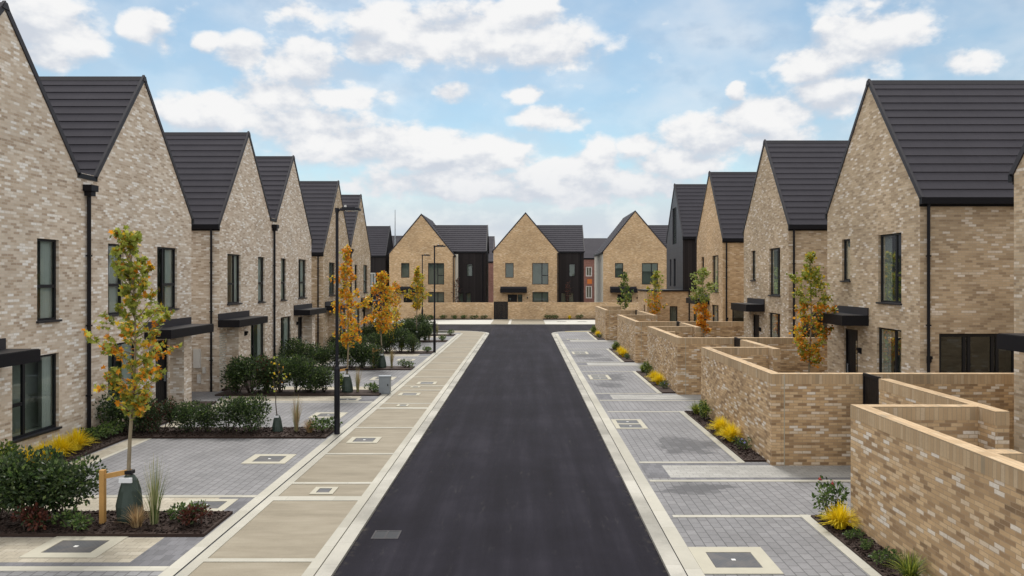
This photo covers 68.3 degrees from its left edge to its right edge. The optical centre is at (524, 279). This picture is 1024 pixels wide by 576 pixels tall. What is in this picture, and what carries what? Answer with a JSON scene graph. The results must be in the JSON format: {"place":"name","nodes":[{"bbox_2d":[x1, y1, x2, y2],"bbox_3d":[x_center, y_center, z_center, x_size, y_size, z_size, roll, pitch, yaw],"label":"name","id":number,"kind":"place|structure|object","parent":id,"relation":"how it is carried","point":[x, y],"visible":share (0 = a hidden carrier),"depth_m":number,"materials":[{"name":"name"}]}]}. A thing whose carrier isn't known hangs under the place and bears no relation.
{"place":"outdoors","nodes":[
{"label":"outdoors","id":0,"kind":"place"},
{"bbox_2d":[0,0,98,453],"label":"brick house","id":1,"kind":"structure","parent":0,"point":[47,191],"depth_m":17.73,"materials":[{"name":"brick"}]},
{"bbox_2d":[11,353,61,443],"bbox_3d":[-11.520,2.703,17.485,0.560,1.845,1.750,0,0,0],"label":"window","id":2,"kind":"structure","parent":1,"relation":"in","point":[33,384],"depth_m":18.03,"materials":[{"name":"glass"}]},
{"bbox_2d":[36,238,61,322],"bbox_3d":[-11.520,0.038,17.910,0.560,1.975,0.900,0,0,0],"label":"window","id":3,"kind":"structure","parent":1,"relation":"in","point":[46,248],"depth_m":18.19,"materials":[{"name":"glass"}]},
{"bbox_2d":[48,434,80,455],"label":"golden grass","id":4,"kind":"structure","parent":0,"point":[62,444],"depth_m":17.45,"materials":[{"name":"yellow plant"}]},
{"bbox_2d":[60,427,101,450],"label":"golden grass","id":5,"kind":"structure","parent":0,"point":[77,438],"depth_m":18.03,"materials":[{"name":"yellow plant"}]},
{"bbox_2d":[0,336,439,561],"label":"entrance path","id":6,"kind":"structure","parent":0,"point":[127,549],"depth_m":12.02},
{"bbox_2d":[164,131,278,391],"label":"brick house","id":7,"kind":"structure","parent":0,"point":[234,228],"depth_m":29.62,"materials":[{"name":"brick"}]},
{"bbox_2d":[227,254,242,304],"bbox_3d":[-11.520,0.013,29.375,0.560,1.965,1.430,0,0,0],"label":"window","id":8,"kind":"structure","parent":7,"relation":"in","point":[232,259],"depth_m":29.98,"materials":[{"name":"glass"}]},
{"bbox_2d":[251,324,262,359],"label":"window","id":9,"kind":"structure","parent":7,"relation":"in","point":[256,330],"depth_m":32.73,"materials":[{"name":"glass"}]},
{"bbox_2d":[258,257,265,302],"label":"window","id":10,"kind":"structure","parent":7,"relation":"in","point":[260,259],"depth_m":32.77,"materials":[{"name":"glass"}]},
{"bbox_2d":[0,333,459,575],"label":"forecourt","id":11,"kind":"structure","parent":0,"point":[204,466],"depth_m":17.47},
{"bbox_2d":[18,536,127,557],"bbox_3d":[-6.950,4.147,11.700,1.150,0.022,0.950,0,0,0],"label":"manhole cover","id":12,"kind":"object","parent":11,"relation":"on","point":[81,546],"visible":1,"depth_m":11.65,"materials":[{"name":"concrete"}]},
{"bbox_2d":[39,75,213,429],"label":"brick house","id":13,"kind":"structure","parent":11,"relation":"on","point":[113,130],"depth_m":22.07,"materials":[{"name":"brick"}]},
{"bbox_2d":[108,244,120,316],"bbox_3d":[-11.520,0.028,20.880,0.560,1.995,0.880,0,0,0],"label":"window","id":14,"kind":"structure","parent":13,"relation":"in","point":[113,282],"depth_m":21.06,"materials":[{"name":"glass"}]},
{"bbox_2d":[108,342,133,406],"bbox_3d":[-11.585,2.680,21.265,0.430,1.800,1.570,0,0,0],"label":"window","id":15,"kind":"structure","parent":13,"relation":"in","point":[112,362],"depth_m":21.67,"materials":[{"name":"glass"}]},
{"bbox_2d":[156,339,166,410],"bbox_3d":[-11.385,3.010,23.535,0.110,2.220,0.830,0,0,0],"label":"door","id":16,"kind":"structure","parent":13,"relation":"in","point":[161,385],"depth_m":23.73,"materials":[{"name":"black glass"}]},
{"bbox_2d":[157,247,179,310],"bbox_3d":[-11.520,-0.002,23.885,0.560,1.995,1.410,0,0,0],"label":"window","id":17,"kind":"structure","parent":13,"relation":"in","point":[165,256],"depth_m":24.36,"materials":[{"name":"glass"}]},
{"bbox_2d":[175,499,237,510],"bbox_3d":[-5.850,4.147,13.850,0.920,0.022,0.750,0,0,0],"label":"manhole cover","id":18,"kind":"object","parent":11,"relation":"on","point":[214,505],"visible":0.51,"depth_m":13.94,"materials":[{"name":"concrete"}]},
{"bbox_2d":[241,454,296,463],"bbox_3d":[-5.880,4.147,17.400,0.980,0.022,0.910,0,0,0],"label":"manhole cover","id":19,"kind":"object","parent":11,"relation":"on","point":[269,458],"visible":1,"depth_m":17.34,"materials":[{"name":"concrete"}]},
{"bbox_2d":[256,155,325,361],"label":"brick house","id":20,"kind":"structure","parent":11,"relation":"on","point":[296,312],"depth_m":36.59,"materials":[{"name":"brick"}]},
{"bbox_2d":[281,316,289,354],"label":"window","id":21,"kind":"structure","parent":20,"relation":"in","point":[285,321],"depth_m":36.39,"materials":[{"name":"glass"}]},
{"bbox_2d":[298,259,307,298],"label":"window","id":22,"kind":"structure","parent":20,"relation":"in","point":[301,263],"depth_m":39.00,"materials":[{"name":"glass"}]},
{"bbox_2d":[334,205,360,434],"bbox_3d":[-4.747,1.110,20.200,0.693,6.180,0.220,0,0,0],"label":"street lamp","id":23,"kind":"object","parent":11,"relation":"on","point":[337,393],"visible":0.96,"depth_m":20.16,"materials":[{"name":"metal"}]},
{"bbox_2d":[0,334,850,565],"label":"block border","id":24,"kind":"object","parent":11,"relation":"on","point":[167,551],"visible":0.7,"depth_m":13.37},
{"bbox_2d":[300,180,353,349],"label":"brick house","id":25,"kind":"structure","parent":0,"point":[322,200],"depth_m":43.94,"materials":[{"name":"brick"}]},
{"bbox_2d":[189,331,483,575],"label":"footpath","id":26,"kind":"structure","parent":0,"point":[290,529],"depth_m":14.63,"materials":[{"name":"concrete"}]},
{"bbox_2d":[176,333,485,575],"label":"path margin","id":27,"kind":"object","parent":26,"relation":"on","point":[318,560],"visible":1,"depth_m":14.39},
{"bbox_2d":[342,194,380,335],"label":"brick house","id":28,"kind":"structure","parent":0,"point":[358,234],"depth_m":51.93,"materials":[{"name":"brick"}]},
{"bbox_2d":[367,226,392,317],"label":"clad house","id":29,"kind":"structure","parent":0,"point":[380,242],"depth_m":82.51,"materials":[{"name":"black metal"}]},
{"bbox_2d":[388,214,488,301],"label":"brick house","id":30,"kind":"structure","parent":0,"point":[463,254],"depth_m":81.50,"materials":[{"name":"beige brick"}]},
{"bbox_2d":[428,263,443,283],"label":"window","id":31,"kind":"structure","parent":30,"relation":"in","point":[439,267],"depth_m":81.50,"materials":[{"name":"glass"}]},
{"bbox_2d":[0,332,919,575],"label":"planting bed","id":32,"kind":"object","parent":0,"point":[165,526],"visible":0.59,"depth_m":17.19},
{"bbox_2d":[10,502,50,531],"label":"red shrub","id":33,"kind":"object","parent":32,"relation":"on","point":[32,521],"visible":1,"depth_m":12.24,"materials":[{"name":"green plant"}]},
{"bbox_2d":[0,445,64,519],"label":"evergreen shrub","id":34,"kind":"object","parent":32,"relation":"on","point":[20,469],"visible":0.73,"depth_m":12.46,"materials":[{"name":"green plant"}]},
{"bbox_2d":[23,452,108,521],"bbox_3d":[-7.777,3.536,12.822,1.088,1.160,1.176,0,0,35],"label":"evergreen shrub","id":35,"kind":"object","parent":32,"relation":"on","point":[65,486],"visible":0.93,"depth_m":12.61,"materials":[{"name":"green plant"}]},
{"bbox_2d":[49,505,94,531],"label":"plant","id":36,"kind":"object","parent":32,"relation":"on","point":[70,518],"visible":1,"depth_m":12.30,"materials":[{"name":"green plant"}]},
{"bbox_2d":[92,391,138,432],"bbox_3d":[-10.905,3.535,20.313,1.070,1.166,1.471,0,0,27],"label":"evergreen shrub","id":37,"kind":"object","parent":32,"relation":"on","point":[113,412],"visible":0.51,"depth_m":20.04,"materials":[{"name":"green plant"}]},
{"bbox_2d":[99,469,134,523],"bbox_3d":[-6.893,3.675,12.777,0.533,0.950,0.157,0,0,-23],"label":"tree stake","id":38,"kind":"object","parent":32,"relation":"on","point":[103,475],"visible":0.88,"depth_m":12.63,"materials":[{"name":"orange wood"}]},
{"bbox_2d":[82,224,182,475],"bbox_3d":[-6.633,1.606,12.885,1.386,5.089,1.569,0,0,0],"label":"young tree","id":39,"kind":"object","parent":32,"relation":"on","point":[130,241],"visible":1,"depth_m":12.79,"materials":[{"name":"green plant"}]},
{"bbox_2d":[115,474,144,522],"bbox_3d":[-6.718,3.738,12.848,0.428,0.823,0.375,0,0,-31],"label":"watering bag","id":40,"kind":"object","parent":39,"relation":"attached to","point":[126,497],"visible":0.78,"depth_m":12.73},
{"bbox_2d":[113,504,152,527],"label":"grass tuft","id":41,"kind":"object","parent":32,"relation":"on","point":[136,520],"visible":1,"depth_m":12.48,"materials":[{"name":"plant"}]},
{"bbox_2d":[120,397,162,431],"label":"evergreen shrub","id":42,"kind":"object","parent":32,"relation":"on","point":[139,427],"visible":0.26,"depth_m":20.15,"materials":[{"name":"green plant"}]},
{"bbox_2d":[132,453,170,524],"bbox_3d":[-6.189,3.512,12.609,0.621,1.195,0.605,0,0,19],"label":"grass tuft","id":43,"kind":"object","parent":32,"relation":"on","point":[154,500],"visible":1,"depth_m":12.60,"materials":[{"name":"green plant"}]},
{"bbox_2d":[141,396,181,432],"bbox_3d":[-9.721,3.630,20.270,1.110,0.974,0.706,0,0,-22],"label":"evergreen shrub","id":44,"kind":"object","parent":32,"relation":"on","point":[167,409],"visible":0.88,"depth_m":20.18,"materials":[{"name":"green plant"}]},
{"bbox_2d":[170,399,201,432],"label":"evergreen shrub","id":45,"kind":"object","parent":32,"relation":"on","point":[183,415],"visible":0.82,"depth_m":20.16,"materials":[{"name":"green plant"}]},
{"bbox_2d":[163,500,209,519],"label":"plant","id":46,"kind":"object","parent":32,"relation":"on","point":[174,507],"visible":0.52,"depth_m":12.80,"materials":[{"name":"green plant"}]},
{"bbox_2d":[177,503,212,525],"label":"red shrub","id":47,"kind":"object","parent":32,"relation":"on","point":[193,514],"visible":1,"depth_m":12.46,"materials":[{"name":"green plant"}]},
{"bbox_2d":[187,401,222,431],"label":"evergreen shrub","id":48,"kind":"object","parent":32,"relation":"on","point":[206,414],"visible":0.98,"depth_m":20.13,"materials":[{"name":"green plant"}]},
{"bbox_2d":[213,395,251,431],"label":"evergreen shrub","id":49,"kind":"object","parent":32,"relation":"on","point":[224,407],"visible":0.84,"depth_m":20.12,"materials":[{"name":"green plant"}]},
{"bbox_2d":[220,356,255,393],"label":"evergreen shrub","id":50,"kind":"object","parent":32,"relation":"on","point":[232,380],"visible":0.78,"depth_m":27.03,"materials":[{"name":"green plant"}]},
{"bbox_2d":[228,393,272,432],"bbox_3d":[-7.304,3.576,20.286,0.937,1.084,1.303,0,0,19],"label":"evergreen shrub","id":51,"kind":"object","parent":32,"relation":"on","point":[256,410],"visible":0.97,"depth_m":20.15,"materials":[{"name":"green plant"}]},
{"bbox_2d":[227,353,273,393],"bbox_3d":[-9.837,3.402,27.090,1.703,1.506,1.289,0,0,43],"label":"evergreen shrub","id":52,"kind":"object","parent":32,"relation":"on","point":[250,372],"visible":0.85,"depth_m":26.97,"materials":[{"name":"green plant"}]},
{"bbox_2d":[253,352,278,393],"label":"evergreen shrub","id":53,"kind":"object","parent":32,"relation":"on","point":[265,358],"visible":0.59,"depth_m":27.02,"materials":[{"name":"green plant"}]},
{"bbox_2d":[260,353,297,392],"bbox_3d":[-8.798,3.389,27.371,1.366,1.459,1.507,0,0,6],"label":"evergreen shrub","id":54,"kind":"object","parent":32,"relation":"on","point":[280,366],"visible":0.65,"depth_m":27.10,"materials":[{"name":"green plant"}]},
{"bbox_2d":[278,337,307,361],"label":"evergreen shrub","id":55,"kind":"object","parent":32,"relation":"on","point":[292,344],"visible":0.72,"depth_m":34.79,"materials":[{"name":"green plant"}]},
{"bbox_2d":[281,352,314,391],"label":"evergreen shrub","id":56,"kind":"object","parent":32,"relation":"on","point":[296,362],"visible":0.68,"depth_m":27.18,"materials":[{"name":"green plant"}]},
{"bbox_2d":[291,358,324,391],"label":"evergreen shrub","id":57,"kind":"object","parent":32,"relation":"on","point":[304,382],"visible":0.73,"depth_m":27.23,"materials":[{"name":"green plant"}]},
{"bbox_2d":[308,363,333,392],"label":"evergreen shrub","id":58,"kind":"object","parent":32,"relation":"on","point":[326,375],"visible":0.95,"depth_m":27.24,"materials":[{"name":"green plant"}]},
{"bbox_2d":[308,415,342,431],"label":"plant","id":59,"kind":"object","parent":32,"relation":"on","point":[323,421],"visible":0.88,"depth_m":20.16,"materials":[{"name":"green plant"}]},
{"bbox_2d":[330,337,367,367],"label":"evergreen shrub","id":60,"kind":"object","parent":32,"relation":"on","point":[351,354],"visible":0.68,"depth_m":34.87,"materials":[{"name":"green plant"}]},
{"bbox_2d":[327,244,372,373],"bbox_3d":[-6.360,1.434,27.381,1.716,5.435,1.510,0,0,0],"label":"young tree","id":61,"kind":"object","parent":32,"relation":"on","point":[348,296],"visible":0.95,"depth_m":27.34,"materials":[{"name":"orange plant"}]},
{"bbox_2d":[361,343,383,368],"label":"evergreen shrub","id":62,"kind":"object","parent":32,"relation":"on","point":[374,354],"visible":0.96,"depth_m":34.63,"materials":[{"name":"green plant"}]},
{"bbox_2d":[362,270,397,353],"bbox_3d":[-6.657,1.863,34.974,1.779,4.578,1.452,0,0,-9],"label":"young tree","id":63,"kind":"object","parent":32,"relation":"on","point":[383,276],"visible":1,"depth_m":34.90,"materials":[{"name":"orange plant"}]},
{"bbox_2d":[383,326,410,351],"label":"evergreen shrub","id":64,"kind":"object","parent":32,"relation":"on","point":[400,334],"visible":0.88,"depth_m":42.46,"materials":[{"name":"green plant"}]},
{"bbox_2d":[403,266,431,329],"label":"young tree","id":65,"kind":"object","parent":32,"relation":"on","point":[416,305],"visible":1,"depth_m":50.15,"materials":[{"name":"yellow plant"}]},
{"bbox_2d":[715,420,742,441],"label":"golden grass","id":66,"kind":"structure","parent":32,"relation":"on","point":[729,433],"depth_m":19.11,"materials":[{"name":"yellow plant"}]},
{"bbox_2d":[812,475,849,518],"bbox_3d":[5.223,3.764,12.924,0.597,0.711,0.642,0,0,42],"label":"rose bush","id":67,"kind":"object","parent":32,"relation":"on","point":[831,488],"visible":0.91,"depth_m":12.89,"materials":[{"name":"green plant"}]},
{"bbox_2d":[868,546,902,564],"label":"plant","id":68,"kind":"object","parent":32,"relation":"on","point":[882,556],"visible":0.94,"depth_m":10.89,"materials":[{"name":"green plant"}]},
{"bbox_2d":[884,549,934,575],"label":"grass tuft","id":69,"kind":"object","parent":32,"relation":"on","point":[910,566],"visible":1,"depth_m":10.30,"materials":[{"name":"green plant"}]},
{"bbox_2d":[374,319,594,323],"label":"pavement","id":70,"kind":"structure","parent":0,"point":[490,321],"depth_m":72.20,"materials":[{"name":"concrete"}]},
{"bbox_2d":[488,236,494,301],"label":"background house","id":71,"kind":"structure","parent":0,"point":[490,266],"depth_m":110.00,"materials":[{"name":"grey brick"}]},
{"bbox_2d":[333,325,668,575],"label":"road","id":72,"kind":"structure","parent":0,"point":[509,468],"depth_m":15.07,"materials":[{"name":"asphalt"}]},
{"bbox_2d":[371,530,401,538],"bbox_3d":[-2.270,4.199,12.400,0.440,0.014,0.400,0,0,0],"label":"road gully","id":73,"kind":"object","parent":72,"relation":"on","point":[386,534],"visible":1,"depth_m":12.41,"materials":[{"name":"metal"}]},
{"bbox_2d":[315,324,686,575],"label":"kerb","id":74,"kind":"structure","parent":72,"relation":"on","point":[352,533],"depth_m":14.97,"materials":[{"name":"concrete"}]},
{"bbox_2d":[0,0,1023,246],"label":"sky","id":75,"kind":"structure","parent":0,"point":[589,114],"materials":[{"name":"blue"}]},
{"bbox_2d":[491,319,544,323],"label":"driveway","id":76,"kind":"structure","parent":0,"point":[519,321],"depth_m":73.80,"materials":[{"name":"concrete"}]},
{"bbox_2d":[492,212,584,301],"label":"brick house","id":77,"kind":"structure","parent":0,"point":[533,261],"depth_m":81.00,"materials":[{"name":"beige brick"}]},
{"bbox_2d":[532,263,547,283],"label":"window","id":78,"kind":"structure","parent":77,"relation":"in","point":[539,270],"depth_m":81.50,"materials":[{"name":"glass"}]},
{"bbox_2d":[584,238,606,301],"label":"background house","id":79,"kind":"structure","parent":0,"point":[592,246],"depth_m":110.07,"materials":[{"name":"red brick"}]},
{"bbox_2d":[593,210,667,301],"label":"brick house","id":80,"kind":"structure","parent":0,"point":[634,244],"depth_m":81.00,"materials":[{"name":"beige brick"}]},
{"bbox_2d":[642,263,657,283],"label":"window","id":81,"kind":"structure","parent":80,"relation":"in","point":[647,268],"depth_m":81.50,"materials":[{"name":"glass"}]},
{"bbox_2d":[637,183,705,320],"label":"clad house","id":82,"kind":"structure","parent":0,"point":[685,211],"depth_m":49.93,"materials":[{"name":"metal"}]},
{"bbox_2d":[570,340,850,477],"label":"entrance path","id":83,"kind":"structure","parent":0,"point":[754,471],"depth_m":16.36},
{"bbox_2d":[557,332,868,575],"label":"forecourt","id":84,"kind":"structure","parent":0,"point":[795,546],"depth_m":14.52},
{"bbox_2d":[0,332,880,575],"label":"path edging","id":85,"kind":"object","parent":84,"relation":"on","point":[687,560],"visible":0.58,"depth_m":14.39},
{"bbox_2d":[595,306,640,339],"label":"garden wall","id":86,"kind":"structure","parent":84,"relation":"on","point":[606,321],"depth_m":51.30,"materials":[{"name":"brick"}]},
{"bbox_2d":[617,271,633,309],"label":"young tree","id":87,"kind":"object","parent":84,"relation":"on","point":[626,286],"visible":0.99,"depth_m":56.92,"materials":[{"name":"green plant"}]},
{"bbox_2d":[611,419,647,428],"bbox_3d":[2.980,4.147,21.600,0.880,0.022,1.380,0,0,0],"label":"manhole cover","id":88,"kind":"object","parent":84,"relation":"on","point":[627,423],"visible":1,"depth_m":21.51,"materials":[{"name":"concrete"}]},
{"bbox_2d":[644,270,667,314],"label":"young tree","id":89,"kind":"object","parent":84,"relation":"on","point":[654,282],"visible":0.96,"depth_m":47.96,"materials":[{"name":"orange plant"}]},
{"bbox_2d":[617,311,743,362],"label":"garden wall","id":90,"kind":"structure","parent":84,"relation":"on","point":[632,333],"depth_m":37.40,"materials":[{"name":"brick"}]},
{"bbox_2d":[689,267,718,336],"bbox_3d":[8.599,1.807,36.056,1.114,4.791,1.810,0,0,-31],"label":"young tree","id":91,"kind":"object","parent":84,"relation":"on","point":[703,309],"visible":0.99,"depth_m":36.12,"materials":[{"name":"green plant"}]},
{"bbox_2d":[688,547,783,573],"bbox_3d":[3.080,4.147,11.140,1.120,0.022,1.060,0,0,0],"label":"manhole cover","id":92,"kind":"object","parent":84,"relation":"on","point":[733,560],"visible":1,"depth_m":11.11,"materials":[{"name":"concrete"}]},
{"bbox_2d":[647,323,826,394],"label":"garden wall","id":93,"kind":"structure","parent":84,"relation":"on","point":[674,355],"depth_m":27.10,"materials":[{"name":"brick"}]},
{"bbox_2d":[786,251,839,372],"bbox_3d":[9.208,1.650,24.153,1.664,5.104,1.718,0,0,0],"label":"young tree","id":94,"kind":"object","parent":84,"relation":"on","point":[809,274],"visible":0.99,"depth_m":24.09,"materials":[{"name":"orange plant"}]},
{"bbox_2d":[701,340,1013,465],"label":"garden wall","id":95,"kind":"structure","parent":84,"relation":"on","point":[763,402],"depth_m":16.80,"materials":[{"name":"brick"}]},
{"bbox_2d":[850,379,1023,575],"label":"garden wall","id":96,"kind":"structure","parent":84,"relation":"on","point":[937,480],"depth_m":10.53,"materials":[{"name":"brick"}]},
{"bbox_2d":[863,373,880,403],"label":"garden gate","id":97,"kind":"structure","parent":96,"relation":"attached to","point":[870,389],"depth_m":16.43,"materials":[{"name":"black metal"}]},
{"bbox_2d":[686,171,755,320],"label":"brick house","id":98,"kind":"structure","parent":0,"point":[720,238],"depth_m":40.67,"materials":[{"name":"beige brick"}]},
{"bbox_2d":[731,139,847,336],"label":"brick house","id":99,"kind":"structure","parent":0,"point":[784,231],"depth_m":31.31,"materials":[{"name":"brick"}]},
{"bbox_2d":[768,248,780,296],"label":"window","id":100,"kind":"structure","parent":99,"relation":"in","point":[775,252],"depth_m":31.32,"materials":[{"name":"glass"}]},
{"bbox_2d":[770,312,779,336],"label":"window","id":101,"kind":"structure","parent":99,"relation":"in","point":[774,317],"depth_m":31.44,"materials":[{"name":"glass"}]},
{"bbox_2d":[819,499,864,529],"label":"golden grass","id":102,"kind":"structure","parent":0,"point":[840,516],"depth_m":12.38,"materials":[{"name":"yellow plant"}]},
{"bbox_2d":[812,79,1023,372],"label":"brick house","id":103,"kind":"structure","parent":0,"point":[919,214],"depth_m":20.90,"materials":[{"name":"brick"}]},
{"bbox_2d":[840,239,850,281],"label":"window","id":104,"kind":"structure","parent":103,"relation":"in","point":[847,241],"depth_m":24.33,"materials":[{"name":"glass"}]},
{"bbox_2d":[846,328,857,372],"bbox_3d":[10.385,2.740,23.850,0.110,2.320,1.000,0,0,0],"label":"door","id":105,"kind":"structure","parent":103,"relation":"in","point":[851,335],"depth_m":23.99,"materials":[{"name":"black glass"}]},
{"bbox_2d":[876,233,901,304],"bbox_3d":[10.335,-0.282,21.325,0.190,1.995,1.430,0,0,0],"label":"window","id":106,"kind":"structure","parent":103,"relation":"in","point":[890,243],"depth_m":21.41,"materials":[{"name":"glass"}]},
{"bbox_2d":[879,327,900,372],"bbox_3d":[10.400,2.350,21.375,0.060,1.900,1.450,0,0,0],"label":"window","id":107,"kind":"structure","parent":103,"relation":"in","point":[889,339],"depth_m":21.53,"materials":[{"name":"glass"}]},
{"bbox_2d":[939,334,1013,372],"bbox_3d":[11.825,2.635,19.965,2.050,2.430,0.430,0,0,0],"label":"patio door","id":108,"kind":"structure","parent":103,"relation":"in","point":[958,353],"depth_m":20.18,"materials":[{"name":"glass"}]},
{"bbox_2d":[997,143,1023,452],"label":"brick house","id":109,"kind":"structure","parent":0,"point":[1014,341],"depth_m":15.72,"materials":[{"name":"brick"}]},
{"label":"yard","id":110,"kind":"structure","parent":0,"visible":0},
{"bbox_2d":[390,302,493,318],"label":"garden wall","id":111,"kind":"structure","parent":110,"relation":"on","point":[448,309],"depth_m":78.00,"materials":[{"name":"beige brick"}]},
{"bbox_2d":[494,302,507,318],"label":"garden gate","id":112,"kind":"structure","parent":111,"relation":"attached to","point":[500,310],"depth_m":78.06,"materials":[{"name":"black metal"}]},
{"bbox_2d":[508,302,545,318],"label":"garden wall","id":113,"kind":"structure","parent":110,"relation":"on","point":[526,310],"depth_m":78.00,"materials":[{"name":"beige brick"}]},
{"bbox_2d":[546,302,637,318],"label":"garden wall","id":114,"kind":"structure","parent":110,"relation":"on","point":[564,310],"depth_m":78.00,"materials":[{"name":"beige brick"}]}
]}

